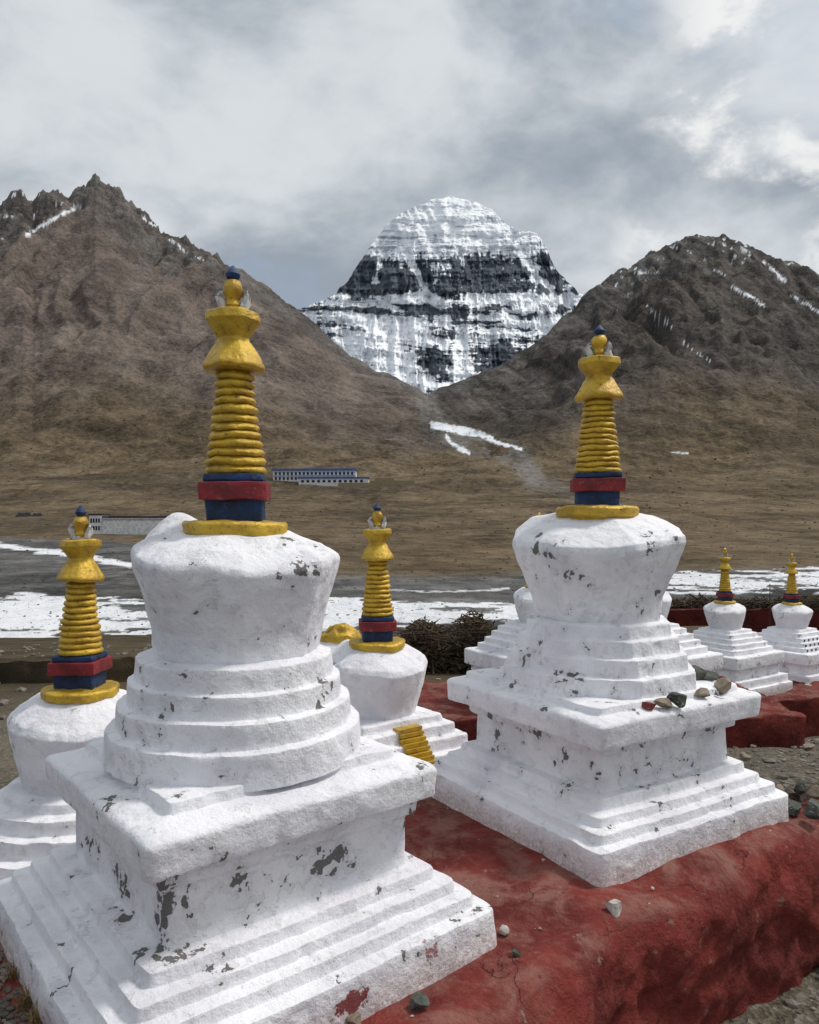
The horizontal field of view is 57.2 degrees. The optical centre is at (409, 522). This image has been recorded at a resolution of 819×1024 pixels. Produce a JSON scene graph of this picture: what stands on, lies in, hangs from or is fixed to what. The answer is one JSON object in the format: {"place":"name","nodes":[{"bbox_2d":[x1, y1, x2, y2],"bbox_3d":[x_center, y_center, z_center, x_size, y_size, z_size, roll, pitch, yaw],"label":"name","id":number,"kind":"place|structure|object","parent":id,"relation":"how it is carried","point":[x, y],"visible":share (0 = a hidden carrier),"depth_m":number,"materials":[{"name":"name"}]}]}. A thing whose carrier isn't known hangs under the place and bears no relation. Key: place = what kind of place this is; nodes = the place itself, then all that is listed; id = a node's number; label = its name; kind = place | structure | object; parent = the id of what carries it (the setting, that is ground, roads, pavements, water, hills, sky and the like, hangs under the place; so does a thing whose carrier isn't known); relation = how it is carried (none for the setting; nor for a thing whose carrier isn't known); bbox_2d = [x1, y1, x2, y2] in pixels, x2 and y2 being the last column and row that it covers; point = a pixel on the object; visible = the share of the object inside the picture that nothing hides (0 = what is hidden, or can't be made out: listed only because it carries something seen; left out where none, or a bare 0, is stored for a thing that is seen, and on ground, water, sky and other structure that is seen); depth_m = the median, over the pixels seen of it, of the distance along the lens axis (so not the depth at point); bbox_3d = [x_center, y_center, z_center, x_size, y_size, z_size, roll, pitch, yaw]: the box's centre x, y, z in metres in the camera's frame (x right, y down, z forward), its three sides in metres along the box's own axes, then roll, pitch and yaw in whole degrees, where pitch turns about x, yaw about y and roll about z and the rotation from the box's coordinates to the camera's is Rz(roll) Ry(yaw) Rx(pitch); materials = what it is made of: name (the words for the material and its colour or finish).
{"place":"outdoors","nodes":[
{"label":"outdoors","id":0,"kind":"place"},
{"bbox_2d":[0,945,34,1023],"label":"gravel strip","id":1,"kind":"object","parent":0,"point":[5,1003],"visible":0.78,"depth_m":2.65,"materials":[{"name":"gravel"}]},
{"bbox_2d":[0,173,818,642],"bbox_3d":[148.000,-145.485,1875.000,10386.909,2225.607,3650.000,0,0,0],"label":"valley and hills","id":2,"kind":"structure","parent":0,"point":[100,281],"depth_m":1385.41,"materials":[{"name":"brown soil"}]},
{"bbox_2d":[15,512,42,516],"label":"yak hair tent","id":3,"kind":"object","parent":2,"relation":"on","point":[19,514],"visible":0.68,"depth_m":478.70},
{"bbox_2d":[89,515,164,534],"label":"walls","id":4,"kind":"structure","parent":2,"relation":"on","point":[138,527],"depth_m":350.73,"materials":[{"name":"white paint"}]},
{"bbox_2d":[90,518,99,529],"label":"windows","id":5,"kind":"structure","parent":4,"relation":"attached to","point":[94,521],"depth_m":351.50,"materials":[{"name":"black glass"}]},
{"bbox_2d":[88,514,166,517],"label":"roof","id":6,"kind":"structure","parent":4,"relation":"on","point":[129,516],"depth_m":349.96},
{"bbox_2d":[102,519,162,519],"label":"cornice line","id":7,"kind":"object","parent":4,"relation":"attached to","point":[132,519],"visible":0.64,"depth_m":350.06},
{"bbox_2d":[271,468,414,487],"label":"monastery guesthouse","id":8,"kind":"structure","parent":2,"relation":"on","point":[344,477],"depth_m":839.90,"materials":[{"name":"white paint"}]},
{"bbox_2d":[275,472,352,479],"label":"windows","id":9,"kind":"structure","parent":8,"relation":"in","point":[331,472],"depth_m":857.58,"materials":[{"name":"glass"}]},
{"bbox_2d":[301,480,362,481],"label":"annex windows","id":10,"kind":"structure","parent":8,"relation":"in","point":[301,480],"depth_m":833.83,"materials":[{"name":"glass"}]},
{"bbox_2d":[0,352,818,634],"bbox_3d":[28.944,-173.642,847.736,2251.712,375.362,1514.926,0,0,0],"label":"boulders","id":11,"kind":"object","parent":2,"relation":"on","point":[421,512],"visible":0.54,"depth_m":515.72,"materials":[{"name":"stone"}]},
{"bbox_2d":[0,634,818,1023],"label":"gravel ground","id":12,"kind":"structure","parent":0,"point":[806,990],"depth_m":7.54,"materials":[{"name":"gravel"}]},
{"bbox_2d":[0,505,126,879],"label":"stupa","id":13,"kind":"object","parent":12,"relation":"on","point":[73,707],"visible":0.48,"depth_m":4.20,"materials":[{"name":"white paint"}]},
{"bbox_2d":[0,654,136,683],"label":"mud wall","id":14,"kind":"structure","parent":12,"relation":"on","point":[31,669],"depth_m":21.75,"materials":[{"name":"brown soil"}]},
{"bbox_2d":[0,797,818,1023],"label":"red platform","id":15,"kind":"structure","parent":12,"relation":"on","point":[719,933],"depth_m":3.44,"materials":[{"name":"red paint"}]},
{"bbox_2d":[0,960,18,981],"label":"dry grass","id":16,"kind":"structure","parent":15,"relation":"on","point":[13,974],"depth_m":2.80,"materials":[{"name":"brown plant"}]},
{"bbox_2d":[11,981,33,1011],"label":"dry grass","id":17,"kind":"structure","parent":15,"relation":"on","point":[25,999],"depth_m":2.63,"materials":[{"name":"brown plant"}]},
{"bbox_2d":[21,1004,45,1023],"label":"dry grass","id":18,"kind":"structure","parent":15,"relation":"on","point":[35,1018],"depth_m":2.54,"materials":[{"name":"brown plant"}]},
{"bbox_2d":[0,266,496,1023],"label":"stupa","id":19,"kind":"object","parent":15,"relation":"on","point":[236,792],"visible":1,"depth_m":2.73,"materials":[{"name":"white paint"}]},
{"bbox_2d":[346,1012,360,1023],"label":"stone","id":20,"kind":"object","parent":15,"relation":"on","point":[354,1018],"visible":1,"depth_m":2.52,"materials":[{"name":"beige stone"}]},
{"bbox_2d":[410,992,429,1010],"bbox_3d":[0.031,1.679,2.626,0.068,0.043,0.062,0,0,-27],"label":"stone","id":21,"kind":"object","parent":15,"relation":"on","point":[419,1000],"visible":1,"depth_m":2.61,"materials":[{"name":"grey stone"}]},
{"bbox_2d":[499,924,508,935],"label":"stone","id":22,"kind":"object","parent":15,"relation":"on","point":[504,930],"visible":1,"depth_m":3.08,"materials":[{"name":"white stone"}]},
{"bbox_2d":[512,949,521,956],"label":"stone","id":23,"kind":"object","parent":15,"relation":"on","point":[516,953],"visible":1,"depth_m":2.92,"materials":[{"name":"grey stone"}]},
{"bbox_2d":[410,808,781,1017],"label":"plaster chips","id":24,"kind":"object","parent":15,"relation":"on","point":[652,887],"visible":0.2,"depth_m":3.47,"materials":[{"name":"paint"}]},
{"bbox_2d":[432,325,788,887],"bbox_3d":[1.136,0.279,4.553,1.557,2.952,1.558,0,0,-32],"label":"stupa","id":25,"kind":"object","parent":15,"relation":"on","point":[576,758],"visible":0.98,"depth_m":4.14,"materials":[{"name":"white paint"}]},
{"bbox_2d":[642,702,655,709],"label":"stone","id":26,"kind":"object","parent":25,"relation":"on","point":[648,705],"visible":1,"depth_m":3.91,"materials":[{"name":"red stone"}]},
{"bbox_2d":[653,698,672,707],"bbox_3d":[1.337,0.954,3.943,0.099,0.054,0.060,0,0,-3],"label":"stone","id":27,"kind":"object","parent":25,"relation":"on","point":[663,702],"visible":1,"depth_m":3.94,"materials":[{"name":"beige stone"}]},
{"bbox_2d":[666,692,686,707],"bbox_3d":[1.414,0.940,3.973,0.106,0.082,0.066,0,0,13],"label":"stone","id":28,"kind":"object","parent":25,"relation":"on","point":[677,699],"visible":0.99,"depth_m":3.95,"materials":[{"name":"grey stone"}]},
{"bbox_2d":[691,665,706,679],"bbox_3d":[1.702,0.906,4.479,0.093,0.109,0.101,0,0,-19],"label":"stone","id":29,"kind":"object","parent":25,"relation":"on","point":[701,673],"visible":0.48,"depth_m":4.45,"materials":[{"name":"grey stone"}]},
{"bbox_2d":[694,687,709,697],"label":"stone","id":30,"kind":"object","parent":25,"relation":"on","point":[702,692],"visible":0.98,"depth_m":4.14,"materials":[{"name":"beige stone"}]},
{"bbox_2d":[703,670,718,680],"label":"stone","id":31,"kind":"object","parent":25,"relation":"on","point":[711,676],"visible":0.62,"depth_m":4.46,"materials":[{"name":"grey stone"}]},
{"bbox_2d":[714,677,731,693],"bbox_3d":[1.795,0.931,4.299,0.092,0.098,0.140,0,0,26],"label":"stone","id":32,"kind":"object","parent":25,"relation":"on","point":[722,685],"visible":1,"depth_m":4.26,"materials":[{"name":"beige stone"}]},
{"bbox_2d":[604,899,621,917],"bbox_3d":[0.884,1.671,3.258,0.054,0.059,0.074,0,0,-29],"label":"stone","id":33,"kind":"object","parent":15,"relation":"on","point":[613,907],"visible":1,"depth_m":3.24,"materials":[{"name":"white stone"}]},
{"bbox_2d":[775,784,784,790],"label":"stone","id":34,"kind":"object","parent":15,"relation":"on","point":[779,787],"visible":0.55,"depth_m":4.72,"materials":[{"name":"beige stone"}]},
{"bbox_2d":[788,799,800,815],"bbox_3d":[2.244,1.667,4.405,0.103,0.067,0.113,0,0,-14],"label":"stone","id":35,"kind":"object","parent":15,"relation":"on","point":[794,808],"visible":0.7,"depth_m":4.37,"materials":[{"name":"grey stone"}]},
{"bbox_2d":[803,798,818,819],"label":"stone","id":36,"kind":"object","parent":15,"relation":"on","point":[811,810],"visible":1,"depth_m":4.27,"materials":[{"name":"grey stone"}]},
{"bbox_2d":[807,785,818,799],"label":"stone","id":37,"kind":"object","parent":15,"relation":"on","point":[813,792],"visible":0.98,"depth_m":4.52,"materials":[{"name":"beige stone"}]},
{"bbox_2d":[0,643,818,755],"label":"field stones","id":38,"kind":"object","parent":12,"relation":"on","point":[3,702],"visible":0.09,"depth_m":31.30,"materials":[{"name":"stone"}]},
{"bbox_2d":[397,608,506,674],"bbox_3d":[1.994,4.083,24.994,6.016,2.267,3.091,0,0,0],"label":"firewood pile","id":39,"kind":"object","parent":12,"relation":"on","point":[440,650],"visible":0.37,"depth_m":24.17,"materials":[{"name":"brown wood"}]},
{"bbox_2d":[417,676,806,747],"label":"red terrace wall","id":40,"kind":"structure","parent":12,"relation":"on","point":[774,723],"depth_m":10.14,"materials":[{"name":"red paint"}]},
{"bbox_2d":[464,512,540,669],"bbox_3d":[1.901,1.263,10.999,1.809,2.826,1.812,0,0,-33],"label":"stupa","id":41,"kind":"object","parent":40,"relation":"on","point":[494,649],"visible":0.19,"depth_m":10.85,"materials":[{"name":"white paint"}]},
{"bbox_2d":[661,591,723,671],"bbox_3d":[3.501,1.294,11.201,1.812,2.823,1.811,0,0,-33],"label":"stupa","id":42,"kind":"object","parent":40,"relation":"on","point":[699,654],"visible":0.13,"depth_m":10.88,"materials":[{"name":"white paint"}]},
{"bbox_2d":[680,626,758,632],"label":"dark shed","id":43,"kind":"structure","parent":12,"relation":"on","point":[690,629],"depth_m":23.32,"materials":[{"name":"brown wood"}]},
{"bbox_2d":[667,606,818,631],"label":"red courtyard wall","id":44,"kind":"structure","parent":12,"relation":"on","point":[756,620],"depth_m":26.25,"materials":[{"name":"red paint"}]},
{"bbox_2d":[670,592,818,610],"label":"firewood pile","id":45,"kind":"object","parent":44,"relation":"on","point":[691,602],"visible":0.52,"depth_m":26.67,"materials":[{"name":"brown wood"}]},
{"bbox_2d":[739,752,750,761],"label":"stone","id":46,"kind":"object","parent":12,"relation":"on","point":[744,756],"visible":1,"depth_m":5.48,"materials":[{"name":"beige stone"}]},
{"bbox_2d":[769,584,769,626],"bbox_3d":[12.000,3.625,25.000,0.037,3.150,0.037,0,0,-22],"label":"wooden pole","id":47,"kind":"object","parent":12,"relation":"on","point":[769,605],"visible":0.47,"depth_m":25.00,"materials":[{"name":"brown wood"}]},
{"bbox_2d":[726,739,818,779],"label":"gravel stones","id":48,"kind":"object","parent":12,"relation":"on","point":[781,752],"visible":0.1,"depth_m":6.95,"materials":[{"name":"stone"}]},
{"bbox_2d":[767,680,818,737],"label":"red terrace wall","id":49,"kind":"structure","parent":12,"relation":"on","point":[801,697],"depth_m":14.24,"materials":[{"name":"red paint"}]},
{"bbox_2d":[693,547,792,695],"bbox_3d":[6.301,1.915,15.002,1.812,2.825,1.814,0,0,-33],"label":"stupa","id":50,"kind":"object","parent":49,"relation":"on","point":[752,660],"visible":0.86,"depth_m":14.59,"materials":[{"name":"white paint"}]},
{"bbox_2d":[757,553,818,684],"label":"stupa","id":51,"kind":"object","parent":49,"relation":"on","point":[792,635],"visible":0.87,"depth_m":16.03,"materials":[{"name":"white paint"}]},
{"bbox_2d":[777,974,818,1023],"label":"rubble","id":52,"kind":"object","parent":12,"relation":"on","point":[791,1003],"visible":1,"depth_m":3.75,"materials":[{"name":"stone"}]},
{"bbox_2d":[794,778,805,794],"bbox_3d":[2.433,1.649,4.684,0.067,0.104,0.110,0,0,22],"label":"stone","id":53,"kind":"object","parent":12,"relation":"on","point":[799,787],"visible":1,"depth_m":4.65,"materials":[{"name":"grey stone"}]},
{"bbox_2d":[803,744,814,750],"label":"stone","id":54,"kind":"object","parent":12,"relation":"on","point":[808,747],"visible":1,"depth_m":7.53,"materials":[{"name":"beige stone"}]},
{"bbox_2d":[0,0,818,308],"label":"sky","id":55,"kind":"structure","parent":0,"point":[282,138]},
{"bbox_2d":[298,196,582,393],"bbox_3d":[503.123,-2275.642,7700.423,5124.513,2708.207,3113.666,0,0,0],"label":"snow mountain","id":56,"kind":"structure","parent":0,"point":[431,296],"depth_m":7501.17,"materials":[{"name":"white snow"}]},
{"bbox_3d":[-0.997,3.238,6.300,5.311,1.412,3.311,0,0,-25],"label":"lower terrace","id":57,"kind":"object","parent":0,"visible":0},
{"bbox_2d":[319,623,361,650],"bbox_3d":[-0.659,1.888,7.099,1.809,1.897,1.812,0,0,-36],"label":"stupa","id":58,"kind":"object","parent":57,"relation":"on","point":[333,637],"visible":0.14,"depth_m":6.96,"materials":[{"name":"gold metal"}]},
{"bbox_2d":[332,503,467,764],"bbox_3d":[-0.251,1.263,5.840,1.814,2.826,1.808,0,0,-36],"label":"stupa","id":59,"kind":"object","parent":57,"relation":"on","point":[380,667],"visible":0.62,"depth_m":5.61,"materials":[{"name":"white paint"}]}
]}

